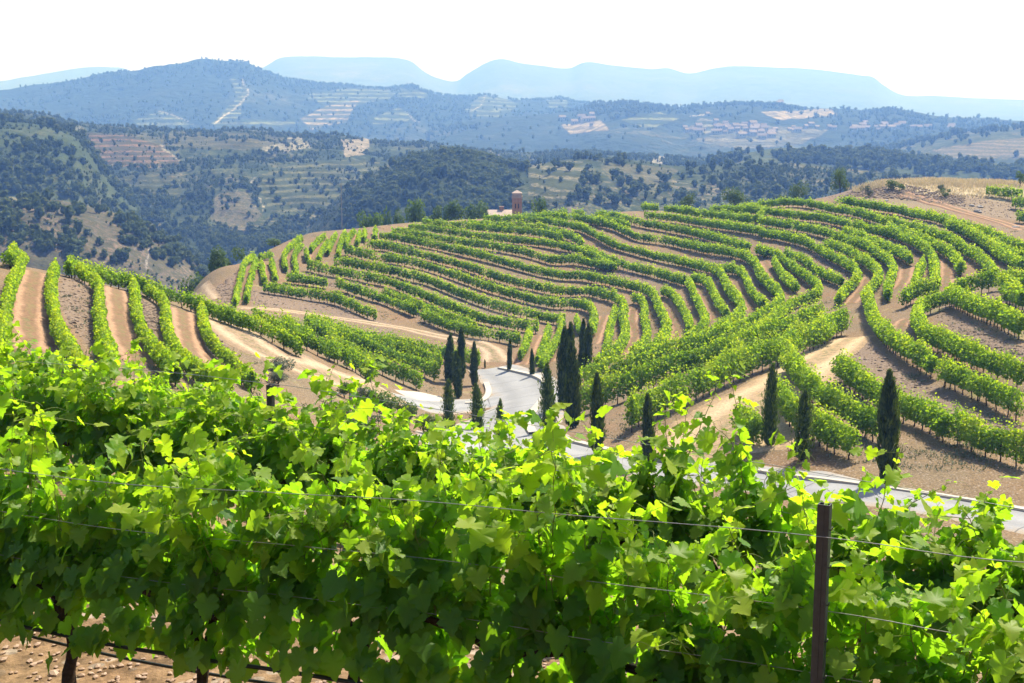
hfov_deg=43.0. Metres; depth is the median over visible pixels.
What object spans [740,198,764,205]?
vine row
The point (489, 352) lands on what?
dirt track
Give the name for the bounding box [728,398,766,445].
vine row
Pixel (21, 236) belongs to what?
bush
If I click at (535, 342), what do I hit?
terrace track
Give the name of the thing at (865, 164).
tree
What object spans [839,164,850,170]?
tree
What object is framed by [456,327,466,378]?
cypress tree
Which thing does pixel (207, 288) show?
dirt track
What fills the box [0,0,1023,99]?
sky
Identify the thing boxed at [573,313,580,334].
vine row
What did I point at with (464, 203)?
tree
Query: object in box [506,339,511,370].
cypress tree
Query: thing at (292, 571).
grapevine
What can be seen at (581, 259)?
vine row
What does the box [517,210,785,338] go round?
vine row
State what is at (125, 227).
bush
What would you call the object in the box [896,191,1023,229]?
dirt track
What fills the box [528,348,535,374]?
cypress tree
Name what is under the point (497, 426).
grapevine
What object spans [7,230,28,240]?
bush
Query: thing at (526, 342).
vine row
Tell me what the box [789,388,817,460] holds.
cypress tree
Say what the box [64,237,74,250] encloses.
bush
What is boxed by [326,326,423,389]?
vine row
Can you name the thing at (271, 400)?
trellis post
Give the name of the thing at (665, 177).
tree
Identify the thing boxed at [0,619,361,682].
irrigation hose
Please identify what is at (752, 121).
house
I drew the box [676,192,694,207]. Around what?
tree
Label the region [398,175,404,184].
tree
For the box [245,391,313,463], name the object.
grapevine
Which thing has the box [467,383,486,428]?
cypress tree
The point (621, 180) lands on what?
tree
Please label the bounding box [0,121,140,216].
hills
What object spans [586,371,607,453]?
cypress tree
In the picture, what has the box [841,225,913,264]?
vine row
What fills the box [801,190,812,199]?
tree
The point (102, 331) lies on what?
vine row
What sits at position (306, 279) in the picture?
vine row
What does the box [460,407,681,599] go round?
grapevine
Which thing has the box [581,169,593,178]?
tree
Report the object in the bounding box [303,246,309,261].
vine row
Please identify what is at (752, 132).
house
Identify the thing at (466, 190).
tree
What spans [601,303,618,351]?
vine row
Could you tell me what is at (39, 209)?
bush
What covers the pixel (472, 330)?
vine row
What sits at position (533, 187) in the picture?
hills
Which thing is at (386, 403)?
shrub
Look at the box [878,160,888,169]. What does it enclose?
tree
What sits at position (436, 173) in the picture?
tree
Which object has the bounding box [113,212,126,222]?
bush
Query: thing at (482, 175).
tree
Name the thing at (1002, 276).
vine row
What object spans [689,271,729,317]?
vine row
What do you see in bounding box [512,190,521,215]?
brick tower
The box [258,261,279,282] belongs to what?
terrace track
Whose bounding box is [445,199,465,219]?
tree
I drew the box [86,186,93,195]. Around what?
tree
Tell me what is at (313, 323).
vine row
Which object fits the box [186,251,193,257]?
bush
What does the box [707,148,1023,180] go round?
hills
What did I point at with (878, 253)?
vine row
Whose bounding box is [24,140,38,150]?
tree
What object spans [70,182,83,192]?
tree
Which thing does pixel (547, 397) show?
cypress tree
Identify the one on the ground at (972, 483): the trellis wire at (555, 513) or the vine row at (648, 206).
the vine row at (648, 206)
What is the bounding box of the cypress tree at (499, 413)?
[493,398,503,435]
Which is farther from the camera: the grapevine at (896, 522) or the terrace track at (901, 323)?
the terrace track at (901, 323)
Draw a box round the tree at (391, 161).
[388,156,396,166]
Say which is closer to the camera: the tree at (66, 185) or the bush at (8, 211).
the bush at (8, 211)
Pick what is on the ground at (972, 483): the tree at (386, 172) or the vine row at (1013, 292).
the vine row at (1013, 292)
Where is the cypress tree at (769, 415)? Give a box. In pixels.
[760,363,783,445]
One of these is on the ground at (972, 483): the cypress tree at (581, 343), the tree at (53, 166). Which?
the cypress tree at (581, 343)
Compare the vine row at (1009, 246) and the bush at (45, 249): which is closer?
the vine row at (1009, 246)
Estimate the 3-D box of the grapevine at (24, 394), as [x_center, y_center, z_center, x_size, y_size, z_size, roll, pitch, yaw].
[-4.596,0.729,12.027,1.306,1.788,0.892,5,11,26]
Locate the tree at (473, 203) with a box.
[466,201,475,210]
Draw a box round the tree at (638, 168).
[636,163,642,172]
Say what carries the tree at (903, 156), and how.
on the hills at (767, 156)
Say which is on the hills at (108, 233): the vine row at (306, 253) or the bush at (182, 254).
the bush at (182, 254)
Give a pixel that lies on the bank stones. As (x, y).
(152, 320)
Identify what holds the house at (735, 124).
on the hills at (661, 138)
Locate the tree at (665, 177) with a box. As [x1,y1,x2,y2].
[655,171,670,181]
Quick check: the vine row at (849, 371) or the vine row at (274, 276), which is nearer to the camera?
the vine row at (849, 371)
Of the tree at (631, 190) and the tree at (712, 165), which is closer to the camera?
the tree at (631, 190)
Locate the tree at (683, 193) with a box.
[678,189,687,200]
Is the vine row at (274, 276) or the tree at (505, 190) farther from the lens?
the tree at (505, 190)
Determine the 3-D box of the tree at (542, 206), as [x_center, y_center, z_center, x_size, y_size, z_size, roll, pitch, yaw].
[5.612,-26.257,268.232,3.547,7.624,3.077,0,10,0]
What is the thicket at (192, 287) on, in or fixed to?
on the ground at (972, 483)
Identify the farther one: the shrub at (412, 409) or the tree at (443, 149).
the tree at (443, 149)
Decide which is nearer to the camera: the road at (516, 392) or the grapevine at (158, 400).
the grapevine at (158, 400)
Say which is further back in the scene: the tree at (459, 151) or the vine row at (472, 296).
the tree at (459, 151)
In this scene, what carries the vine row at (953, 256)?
on the ground at (972, 483)
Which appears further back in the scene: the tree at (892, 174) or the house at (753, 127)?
the house at (753, 127)
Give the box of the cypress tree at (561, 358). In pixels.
[553,325,570,402]
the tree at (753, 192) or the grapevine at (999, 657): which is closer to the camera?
the grapevine at (999, 657)
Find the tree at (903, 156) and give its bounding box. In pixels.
[900,152,908,162]
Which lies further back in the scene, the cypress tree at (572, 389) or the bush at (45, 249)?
the bush at (45, 249)
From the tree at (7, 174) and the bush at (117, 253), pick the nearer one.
the bush at (117, 253)
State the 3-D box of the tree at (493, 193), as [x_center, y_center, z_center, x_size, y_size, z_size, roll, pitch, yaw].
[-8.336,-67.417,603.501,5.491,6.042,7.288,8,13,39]
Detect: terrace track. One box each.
[12,270,54,352]
[104,285,155,365]
[170,307,210,362]
[231,263,258,302]
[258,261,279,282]
[280,249,300,267]
[309,241,324,259]
[330,237,339,253]
[349,234,355,244]
[361,232,372,239]
[513,335,542,364]
[549,327,567,361]
[592,315,608,344]
[616,307,642,358]
[662,300,685,344]
[696,286,722,319]
[732,278,759,310]
[759,259,790,291]
[762,261,796,302]
[841,276,872,304]
[892,318,910,327]
[893,267,914,288]
[939,259,958,284]
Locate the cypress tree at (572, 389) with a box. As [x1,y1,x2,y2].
[561,340,583,427]
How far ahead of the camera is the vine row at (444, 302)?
168.52 m
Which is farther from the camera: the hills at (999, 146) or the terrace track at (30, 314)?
the hills at (999, 146)
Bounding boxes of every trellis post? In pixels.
[266,384,275,479]
[810,502,832,682]
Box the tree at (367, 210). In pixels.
[362,208,372,216]
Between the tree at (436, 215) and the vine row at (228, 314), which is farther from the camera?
the tree at (436, 215)
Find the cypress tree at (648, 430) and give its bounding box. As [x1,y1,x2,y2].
[638,392,657,461]
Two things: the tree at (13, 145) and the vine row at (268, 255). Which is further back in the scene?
the tree at (13, 145)
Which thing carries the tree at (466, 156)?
on the hills at (533, 187)
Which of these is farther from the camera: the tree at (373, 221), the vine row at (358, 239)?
the tree at (373, 221)
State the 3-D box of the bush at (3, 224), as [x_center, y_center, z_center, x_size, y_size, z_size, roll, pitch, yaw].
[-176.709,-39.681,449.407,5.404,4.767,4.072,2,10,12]
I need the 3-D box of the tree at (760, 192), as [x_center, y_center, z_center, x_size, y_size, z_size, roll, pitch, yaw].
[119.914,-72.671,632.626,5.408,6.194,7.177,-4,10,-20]
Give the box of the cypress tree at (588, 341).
[582,322,594,368]
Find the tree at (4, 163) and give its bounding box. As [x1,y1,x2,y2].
[0,157,8,169]
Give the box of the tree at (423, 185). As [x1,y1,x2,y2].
[417,178,428,190]
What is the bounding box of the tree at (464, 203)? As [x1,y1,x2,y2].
[456,200,469,209]
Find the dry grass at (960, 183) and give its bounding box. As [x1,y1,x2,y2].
[848,176,1023,198]
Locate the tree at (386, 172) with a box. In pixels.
[382,169,390,176]
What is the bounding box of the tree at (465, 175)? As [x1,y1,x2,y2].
[458,171,468,179]
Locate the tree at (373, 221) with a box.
[356,209,383,227]
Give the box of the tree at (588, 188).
[582,186,592,195]
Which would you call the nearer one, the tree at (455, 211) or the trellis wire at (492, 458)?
the trellis wire at (492, 458)
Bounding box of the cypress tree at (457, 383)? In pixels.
[451,350,462,397]
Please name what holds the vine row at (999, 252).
on the ground at (972, 483)
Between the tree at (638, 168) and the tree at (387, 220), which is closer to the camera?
the tree at (387, 220)
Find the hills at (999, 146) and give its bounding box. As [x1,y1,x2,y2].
[889,127,1023,163]
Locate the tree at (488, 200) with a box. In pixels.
[483,197,494,209]
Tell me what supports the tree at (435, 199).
on the hills at (533, 187)
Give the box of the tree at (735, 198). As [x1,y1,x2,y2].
[720,186,750,205]
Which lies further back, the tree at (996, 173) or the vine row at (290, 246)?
the tree at (996, 173)
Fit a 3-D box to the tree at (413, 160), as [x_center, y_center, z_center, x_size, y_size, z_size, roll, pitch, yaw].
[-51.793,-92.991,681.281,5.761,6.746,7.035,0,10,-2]
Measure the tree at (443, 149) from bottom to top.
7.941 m
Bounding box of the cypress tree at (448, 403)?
[440,378,455,427]
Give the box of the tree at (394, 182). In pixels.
[390,179,402,187]
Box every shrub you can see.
[265,372,287,385]
[269,356,295,371]
[319,403,354,415]
[336,381,349,397]
[352,414,382,429]
[355,387,372,397]
[363,388,398,412]
[392,397,418,419]
[413,412,437,431]
[860,185,872,195]
[885,179,901,188]
[899,184,906,190]
[937,184,945,190]
[940,188,950,196]
[1015,171,1023,183]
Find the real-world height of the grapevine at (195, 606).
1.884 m
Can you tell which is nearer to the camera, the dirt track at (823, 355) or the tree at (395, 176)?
the dirt track at (823, 355)
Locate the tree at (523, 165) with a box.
[520,161,529,170]
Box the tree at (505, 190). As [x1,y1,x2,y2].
[502,185,510,192]
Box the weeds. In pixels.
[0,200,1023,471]
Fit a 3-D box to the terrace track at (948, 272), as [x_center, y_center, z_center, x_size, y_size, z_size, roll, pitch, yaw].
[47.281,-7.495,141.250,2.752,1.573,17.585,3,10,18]
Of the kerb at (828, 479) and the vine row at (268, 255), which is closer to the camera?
the kerb at (828, 479)
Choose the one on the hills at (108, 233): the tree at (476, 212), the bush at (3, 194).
the bush at (3, 194)
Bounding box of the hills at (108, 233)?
[0,197,203,301]
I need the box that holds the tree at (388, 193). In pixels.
[385,189,392,197]
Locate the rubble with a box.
[845,183,965,206]
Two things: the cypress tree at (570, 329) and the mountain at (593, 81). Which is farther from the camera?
the mountain at (593, 81)
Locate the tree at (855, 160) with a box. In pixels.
[851,157,860,167]
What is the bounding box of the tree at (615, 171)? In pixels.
[609,168,623,176]
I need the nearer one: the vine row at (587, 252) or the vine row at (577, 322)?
the vine row at (577, 322)
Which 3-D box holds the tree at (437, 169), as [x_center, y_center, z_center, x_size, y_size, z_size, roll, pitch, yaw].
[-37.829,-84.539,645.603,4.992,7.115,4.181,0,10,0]
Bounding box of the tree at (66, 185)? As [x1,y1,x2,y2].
[60,183,71,192]
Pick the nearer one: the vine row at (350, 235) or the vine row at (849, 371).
the vine row at (849, 371)
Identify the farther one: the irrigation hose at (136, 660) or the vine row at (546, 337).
the vine row at (546, 337)
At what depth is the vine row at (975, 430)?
72.82 m
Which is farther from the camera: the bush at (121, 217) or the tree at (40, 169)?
the tree at (40, 169)
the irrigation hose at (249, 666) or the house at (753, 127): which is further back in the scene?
the house at (753, 127)
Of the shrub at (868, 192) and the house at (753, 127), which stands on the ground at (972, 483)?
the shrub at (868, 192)
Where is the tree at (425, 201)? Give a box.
[421,199,430,206]
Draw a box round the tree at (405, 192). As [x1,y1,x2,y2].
[401,188,409,200]
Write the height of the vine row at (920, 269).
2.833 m
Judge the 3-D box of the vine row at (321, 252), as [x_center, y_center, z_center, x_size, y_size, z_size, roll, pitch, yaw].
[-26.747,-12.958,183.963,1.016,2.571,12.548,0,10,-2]
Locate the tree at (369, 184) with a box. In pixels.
[365,180,374,187]
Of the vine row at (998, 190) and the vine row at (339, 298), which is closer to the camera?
the vine row at (339, 298)
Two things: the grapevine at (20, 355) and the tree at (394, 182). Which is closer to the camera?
the grapevine at (20, 355)
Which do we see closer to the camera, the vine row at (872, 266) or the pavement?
the pavement
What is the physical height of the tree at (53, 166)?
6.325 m
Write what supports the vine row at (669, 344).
on the ground at (972, 483)
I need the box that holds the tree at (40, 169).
[37,164,43,174]
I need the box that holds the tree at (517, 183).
[507,178,524,187]
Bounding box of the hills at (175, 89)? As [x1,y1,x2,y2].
[0,59,586,141]
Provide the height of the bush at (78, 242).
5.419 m
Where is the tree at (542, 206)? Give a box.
[531,196,547,214]
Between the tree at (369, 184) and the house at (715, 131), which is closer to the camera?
the tree at (369, 184)
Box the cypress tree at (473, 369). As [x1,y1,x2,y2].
[468,340,479,385]
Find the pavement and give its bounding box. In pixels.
[394,389,442,400]
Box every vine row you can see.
[0,241,20,268]
[0,250,29,353]
[43,257,92,374]
[62,254,304,355]
[74,261,121,379]
[127,275,182,386]
[141,280,234,398]
[196,294,259,391]
[232,251,255,307]
[243,257,258,304]
[250,302,344,363]
[257,249,273,259]
[257,257,267,284]
[262,280,377,320]
[269,257,278,282]
[281,234,303,272]
[285,270,327,286]
[291,241,303,280]
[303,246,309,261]
[303,309,442,367]
[303,314,480,365]
[305,313,440,381]
[306,257,538,333]
[309,231,325,252]
[315,239,328,261]
[325,231,337,255]
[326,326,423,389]
[333,255,565,324]
[334,275,419,316]
[336,229,346,257]
[340,342,378,380]
[343,228,356,245]
[344,242,598,334]
[354,228,361,246]
[361,226,367,241]
[363,237,630,366]
[371,225,378,240]
[379,230,672,365]
[381,284,475,325]
[391,226,612,269]
[408,221,617,271]
[419,306,521,345]
[422,216,562,240]
[468,218,585,245]
[483,211,746,348]
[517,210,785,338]
[517,325,533,360]
[534,321,552,364]
[536,312,565,368]
[542,207,566,213]
[571,207,584,215]
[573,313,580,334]
[579,315,740,387]
[580,296,827,411]
[585,244,686,286]
[590,214,630,227]
[594,209,751,249]
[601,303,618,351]
[623,302,852,432]
[630,292,651,350]
[640,201,659,211]
[644,210,765,235]
[659,284,693,331]
[663,203,765,223]
[683,275,709,336]
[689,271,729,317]
[709,202,763,214]
[718,260,768,306]
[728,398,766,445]
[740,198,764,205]
[748,245,823,327]
[753,242,769,257]
[756,213,898,301]
[756,270,776,292]
[758,205,941,291]
[758,226,862,304]
[760,196,999,276]
[771,254,800,293]
[776,373,799,429]
[778,338,881,441]
[783,246,844,286]
[809,398,863,459]
[822,237,883,293]
[829,348,954,442]
[833,195,1023,251]
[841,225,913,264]
[859,283,939,378]
[885,221,967,276]
[896,273,938,307]
[909,288,1023,386]
[910,254,926,285]
[933,353,1023,421]
[942,216,1023,258]
[942,400,1023,467]
[944,282,1023,339]
[945,218,1023,270]
[948,265,1023,293]
[986,183,1022,199]
[994,269,1023,297]
[998,277,1023,312]
[1012,193,1023,209]
[1015,207,1023,221]
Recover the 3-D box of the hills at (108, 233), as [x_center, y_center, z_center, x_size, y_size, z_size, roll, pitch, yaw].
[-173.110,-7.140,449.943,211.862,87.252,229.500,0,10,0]
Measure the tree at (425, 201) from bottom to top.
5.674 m
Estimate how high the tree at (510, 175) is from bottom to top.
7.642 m
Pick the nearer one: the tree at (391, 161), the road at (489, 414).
the road at (489, 414)
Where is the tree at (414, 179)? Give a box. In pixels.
[409,175,417,185]
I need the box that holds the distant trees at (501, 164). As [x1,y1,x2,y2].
[0,56,1023,290]
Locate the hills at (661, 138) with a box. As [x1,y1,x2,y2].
[430,102,1019,157]
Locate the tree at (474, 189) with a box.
[470,186,478,193]
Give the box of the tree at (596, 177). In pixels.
[593,172,601,182]
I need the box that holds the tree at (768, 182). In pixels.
[766,179,776,187]
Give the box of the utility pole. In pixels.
[341,187,342,229]
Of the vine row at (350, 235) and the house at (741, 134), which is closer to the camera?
the vine row at (350, 235)
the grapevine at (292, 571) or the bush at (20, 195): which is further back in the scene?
the bush at (20, 195)
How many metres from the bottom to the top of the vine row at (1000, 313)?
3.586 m
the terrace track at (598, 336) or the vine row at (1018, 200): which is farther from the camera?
the vine row at (1018, 200)
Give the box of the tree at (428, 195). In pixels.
[421,192,432,201]
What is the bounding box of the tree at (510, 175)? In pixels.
[504,172,514,180]
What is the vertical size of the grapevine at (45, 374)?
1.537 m
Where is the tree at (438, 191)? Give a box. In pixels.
[434,188,445,194]
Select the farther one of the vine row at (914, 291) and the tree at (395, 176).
the tree at (395, 176)
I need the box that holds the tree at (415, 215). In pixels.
[404,197,425,222]
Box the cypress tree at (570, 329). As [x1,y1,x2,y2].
[566,321,575,349]
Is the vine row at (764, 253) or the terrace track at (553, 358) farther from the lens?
the vine row at (764, 253)
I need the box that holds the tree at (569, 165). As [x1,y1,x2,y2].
[565,161,574,170]
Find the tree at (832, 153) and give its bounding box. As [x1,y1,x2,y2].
[823,150,834,155]
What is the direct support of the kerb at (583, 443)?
on the road at (516, 392)
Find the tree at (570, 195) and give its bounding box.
[566,191,576,199]
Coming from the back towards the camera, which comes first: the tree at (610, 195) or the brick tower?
the tree at (610, 195)
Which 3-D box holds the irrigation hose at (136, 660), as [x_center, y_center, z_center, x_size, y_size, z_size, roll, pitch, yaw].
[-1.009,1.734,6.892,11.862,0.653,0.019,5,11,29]
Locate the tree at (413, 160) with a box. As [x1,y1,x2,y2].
[409,158,416,163]
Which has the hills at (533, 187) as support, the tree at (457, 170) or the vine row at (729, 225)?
the tree at (457, 170)
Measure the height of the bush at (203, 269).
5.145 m
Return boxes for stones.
[0,603,559,682]
[59,185,1023,431]
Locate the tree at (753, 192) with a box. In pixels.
[749,188,756,196]
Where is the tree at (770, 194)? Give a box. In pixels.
[766,191,777,199]
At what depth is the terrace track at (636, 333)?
153.43 m
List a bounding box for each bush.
[0,189,9,197]
[0,220,6,229]
[1,197,12,207]
[2,207,13,216]
[4,215,16,229]
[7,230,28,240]
[11,209,24,220]
[15,191,27,198]
[17,221,29,230]
[17,232,26,242]
[26,192,38,201]
[31,198,43,208]
[33,223,42,231]
[33,238,45,247]
[35,206,44,215]
[35,242,50,251]
[41,188,54,200]
[41,232,55,240]
[41,239,53,250]
[56,232,64,241]
[64,205,75,217]
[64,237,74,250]
[66,227,76,236]
[67,239,85,249]
[69,244,83,254]
[72,218,82,233]
[72,252,85,259]
[73,204,84,215]
[89,201,102,213]
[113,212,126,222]
[113,246,131,258]
[120,220,131,233]
[120,249,128,260]
[123,234,135,244]
[127,214,138,220]
[130,222,138,231]
[152,234,162,242]
[160,232,165,242]
[167,246,172,255]
[167,256,178,267]
[169,234,181,242]
[170,241,180,250]
[173,249,186,261]
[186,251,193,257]
[194,264,208,274]
[787,180,809,199]
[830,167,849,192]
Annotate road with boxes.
[391,392,499,413]
[412,409,524,455]
[468,364,1023,533]
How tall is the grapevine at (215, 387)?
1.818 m
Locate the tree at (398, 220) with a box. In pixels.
[390,207,404,223]
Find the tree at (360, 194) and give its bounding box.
[354,188,372,198]
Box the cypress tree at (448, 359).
[442,333,454,382]
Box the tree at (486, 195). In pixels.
[484,193,491,198]
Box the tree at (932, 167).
[924,164,936,174]
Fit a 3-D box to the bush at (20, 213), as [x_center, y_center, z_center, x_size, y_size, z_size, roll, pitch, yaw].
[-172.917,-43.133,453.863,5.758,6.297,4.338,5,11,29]
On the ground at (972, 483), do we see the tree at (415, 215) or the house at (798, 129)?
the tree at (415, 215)
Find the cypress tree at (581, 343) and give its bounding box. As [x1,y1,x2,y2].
[577,318,585,372]
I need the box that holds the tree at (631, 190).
[626,184,636,195]
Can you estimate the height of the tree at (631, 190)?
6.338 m
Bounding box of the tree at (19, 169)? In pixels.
[14,165,22,178]
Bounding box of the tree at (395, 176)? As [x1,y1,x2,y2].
[391,173,400,179]
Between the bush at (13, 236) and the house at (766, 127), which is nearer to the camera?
the bush at (13, 236)
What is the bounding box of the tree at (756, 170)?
[753,163,761,174]
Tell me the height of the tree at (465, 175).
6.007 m
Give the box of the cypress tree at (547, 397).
[537,362,558,427]
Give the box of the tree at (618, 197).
[612,194,621,203]
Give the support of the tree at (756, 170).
on the hills at (533, 187)
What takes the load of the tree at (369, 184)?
on the hills at (533, 187)
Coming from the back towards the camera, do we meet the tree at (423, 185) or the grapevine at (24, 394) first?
the tree at (423, 185)
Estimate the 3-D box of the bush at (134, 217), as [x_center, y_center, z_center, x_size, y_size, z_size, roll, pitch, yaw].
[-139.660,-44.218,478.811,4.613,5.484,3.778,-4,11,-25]
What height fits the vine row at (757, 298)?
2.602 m
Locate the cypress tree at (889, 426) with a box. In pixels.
[874,368,903,482]
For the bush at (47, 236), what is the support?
on the hills at (108, 233)
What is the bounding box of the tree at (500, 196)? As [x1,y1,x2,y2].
[497,193,505,200]
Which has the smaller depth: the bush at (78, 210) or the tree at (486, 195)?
the bush at (78, 210)
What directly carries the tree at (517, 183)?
on the hills at (533, 187)
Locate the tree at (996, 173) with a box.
[988,169,999,175]
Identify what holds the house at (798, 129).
on the hills at (661, 138)
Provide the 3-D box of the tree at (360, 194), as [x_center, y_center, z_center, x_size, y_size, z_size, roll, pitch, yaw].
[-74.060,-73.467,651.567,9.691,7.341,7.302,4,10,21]
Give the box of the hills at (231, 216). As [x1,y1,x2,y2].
[1,112,704,268]
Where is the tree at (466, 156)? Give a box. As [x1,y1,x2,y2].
[462,154,468,162]
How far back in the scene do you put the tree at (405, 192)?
616.96 m
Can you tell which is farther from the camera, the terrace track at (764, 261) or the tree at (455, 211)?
the tree at (455, 211)
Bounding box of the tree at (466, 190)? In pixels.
[461,187,469,196]
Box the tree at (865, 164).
[857,158,869,168]
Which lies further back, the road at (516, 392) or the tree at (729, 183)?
the tree at (729, 183)
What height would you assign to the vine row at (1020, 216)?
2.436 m
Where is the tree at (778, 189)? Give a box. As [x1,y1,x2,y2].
[774,183,784,194]
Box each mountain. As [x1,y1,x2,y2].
[0,67,127,89]
[262,56,1023,120]
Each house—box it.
[487,206,511,217]
[558,115,565,119]
[570,119,577,124]
[582,116,589,122]
[692,128,704,133]
[695,123,702,127]
[711,129,719,133]
[713,118,718,123]
[713,124,723,128]
[727,127,733,132]
[731,123,739,129]
[736,131,746,137]
[748,120,757,125]
[748,126,759,129]
[748,130,756,135]
[757,133,766,138]
[761,125,768,130]
[766,131,776,137]
[794,127,801,132]
[850,126,857,130]
[885,125,896,129]
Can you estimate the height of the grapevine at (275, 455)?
1.673 m
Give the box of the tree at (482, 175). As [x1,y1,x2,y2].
[475,172,486,179]
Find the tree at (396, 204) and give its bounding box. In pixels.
[390,201,400,210]
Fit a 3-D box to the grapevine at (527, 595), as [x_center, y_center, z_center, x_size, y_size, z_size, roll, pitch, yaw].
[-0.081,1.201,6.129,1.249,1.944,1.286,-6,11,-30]
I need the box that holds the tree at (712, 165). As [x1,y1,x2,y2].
[708,157,715,170]
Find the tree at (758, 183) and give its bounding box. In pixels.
[755,181,767,191]
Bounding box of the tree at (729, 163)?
[725,159,734,167]
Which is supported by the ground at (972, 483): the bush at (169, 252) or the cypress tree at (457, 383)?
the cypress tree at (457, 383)
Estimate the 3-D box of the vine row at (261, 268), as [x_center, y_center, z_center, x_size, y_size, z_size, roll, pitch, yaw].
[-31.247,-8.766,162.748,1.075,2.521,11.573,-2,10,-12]
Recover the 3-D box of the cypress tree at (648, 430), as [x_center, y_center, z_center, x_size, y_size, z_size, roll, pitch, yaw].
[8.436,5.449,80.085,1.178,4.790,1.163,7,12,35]
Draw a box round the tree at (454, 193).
[451,190,458,198]
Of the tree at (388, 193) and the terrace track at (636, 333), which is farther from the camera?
the tree at (388, 193)
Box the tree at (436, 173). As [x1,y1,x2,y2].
[427,168,437,176]
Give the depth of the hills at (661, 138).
1973.71 m
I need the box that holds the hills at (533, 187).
[308,158,935,232]
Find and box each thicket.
[177,271,203,302]
[206,245,244,272]
[265,238,280,246]
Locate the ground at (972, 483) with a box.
[0,179,1023,682]
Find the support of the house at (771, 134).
on the hills at (661, 138)
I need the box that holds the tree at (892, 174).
[888,171,896,178]
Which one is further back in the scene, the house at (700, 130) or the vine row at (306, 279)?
the house at (700, 130)
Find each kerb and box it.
[465,382,491,403]
[498,366,542,433]
[567,437,661,461]
[757,468,1023,511]
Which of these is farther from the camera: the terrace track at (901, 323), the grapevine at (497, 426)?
the terrace track at (901, 323)
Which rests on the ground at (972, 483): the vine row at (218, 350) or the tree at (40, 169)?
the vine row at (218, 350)
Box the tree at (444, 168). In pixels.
[440,163,447,174]
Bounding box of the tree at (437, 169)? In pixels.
[432,165,439,176]
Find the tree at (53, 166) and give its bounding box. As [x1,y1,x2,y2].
[49,161,58,172]
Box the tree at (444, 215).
[442,204,454,220]
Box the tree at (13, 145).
[10,141,17,149]
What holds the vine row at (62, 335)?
on the ground at (972, 483)
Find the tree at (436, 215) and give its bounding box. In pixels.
[429,204,442,220]
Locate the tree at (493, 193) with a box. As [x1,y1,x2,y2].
[490,190,499,195]
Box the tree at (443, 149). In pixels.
[439,146,447,153]
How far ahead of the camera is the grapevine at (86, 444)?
11.36 m
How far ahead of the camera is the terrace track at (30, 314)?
69.84 m
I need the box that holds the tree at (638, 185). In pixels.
[634,182,641,190]
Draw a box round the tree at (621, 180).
[616,175,625,184]
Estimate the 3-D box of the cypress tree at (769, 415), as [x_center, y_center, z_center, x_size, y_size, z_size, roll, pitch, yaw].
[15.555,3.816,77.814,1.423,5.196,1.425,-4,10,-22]
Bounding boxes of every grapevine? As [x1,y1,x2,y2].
[0,320,73,415]
[0,337,87,480]
[0,392,172,682]
[0,416,109,642]
[4,337,153,477]
[42,360,112,448]
[47,406,303,682]
[94,349,272,502]
[107,344,208,426]
[147,362,254,504]
[176,397,468,682]
[186,357,370,521]
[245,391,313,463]
[250,355,433,533]
[306,403,434,526]
[332,402,647,682]
[361,412,547,568]
[378,413,506,469]
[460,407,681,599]
[462,418,593,570]
[499,447,873,682]
[587,361,812,636]
[733,481,1023,682]
[773,443,1019,682]
[924,497,1023,682]
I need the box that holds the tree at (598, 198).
[593,193,605,203]
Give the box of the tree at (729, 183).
[725,180,733,186]
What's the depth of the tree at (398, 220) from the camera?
248.52 m
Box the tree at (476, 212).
[465,200,487,218]
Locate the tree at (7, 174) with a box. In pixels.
[0,171,13,179]
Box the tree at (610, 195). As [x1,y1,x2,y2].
[605,192,617,203]
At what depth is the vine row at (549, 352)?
143.43 m
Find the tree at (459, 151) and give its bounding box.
[456,147,465,156]
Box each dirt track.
[190,312,421,411]
[193,280,221,299]
[231,306,513,361]
[624,335,875,460]
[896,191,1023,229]
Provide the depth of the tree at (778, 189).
634.42 m
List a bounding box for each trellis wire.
[0,391,1016,557]
[0,511,991,639]
[2,469,1023,562]
[2,555,861,681]
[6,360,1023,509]
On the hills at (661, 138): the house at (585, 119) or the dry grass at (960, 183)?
the house at (585, 119)
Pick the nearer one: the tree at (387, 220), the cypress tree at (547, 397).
the cypress tree at (547, 397)
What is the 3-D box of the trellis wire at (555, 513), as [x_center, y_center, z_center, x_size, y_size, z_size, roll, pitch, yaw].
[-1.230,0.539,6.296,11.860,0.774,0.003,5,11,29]
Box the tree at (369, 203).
[365,196,373,208]
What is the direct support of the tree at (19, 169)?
on the hills at (44, 132)
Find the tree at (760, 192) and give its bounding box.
[752,186,764,196]
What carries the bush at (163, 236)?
on the hills at (108, 233)
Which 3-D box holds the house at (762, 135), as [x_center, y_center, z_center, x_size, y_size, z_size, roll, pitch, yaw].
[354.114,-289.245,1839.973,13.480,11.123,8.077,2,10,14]
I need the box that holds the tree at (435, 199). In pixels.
[427,196,443,208]
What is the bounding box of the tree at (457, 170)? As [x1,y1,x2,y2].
[455,165,463,175]
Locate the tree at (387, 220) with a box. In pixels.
[382,205,392,224]
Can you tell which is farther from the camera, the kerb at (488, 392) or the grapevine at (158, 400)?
the kerb at (488, 392)
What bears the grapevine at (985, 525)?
on the ground at (972, 483)
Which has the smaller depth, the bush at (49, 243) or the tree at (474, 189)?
the bush at (49, 243)
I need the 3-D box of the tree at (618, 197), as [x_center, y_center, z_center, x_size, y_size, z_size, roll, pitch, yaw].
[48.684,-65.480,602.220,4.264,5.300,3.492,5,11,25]
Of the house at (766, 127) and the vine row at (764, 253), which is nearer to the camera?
the vine row at (764, 253)
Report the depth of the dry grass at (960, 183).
210.19 m
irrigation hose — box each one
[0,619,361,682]
[27,635,275,682]

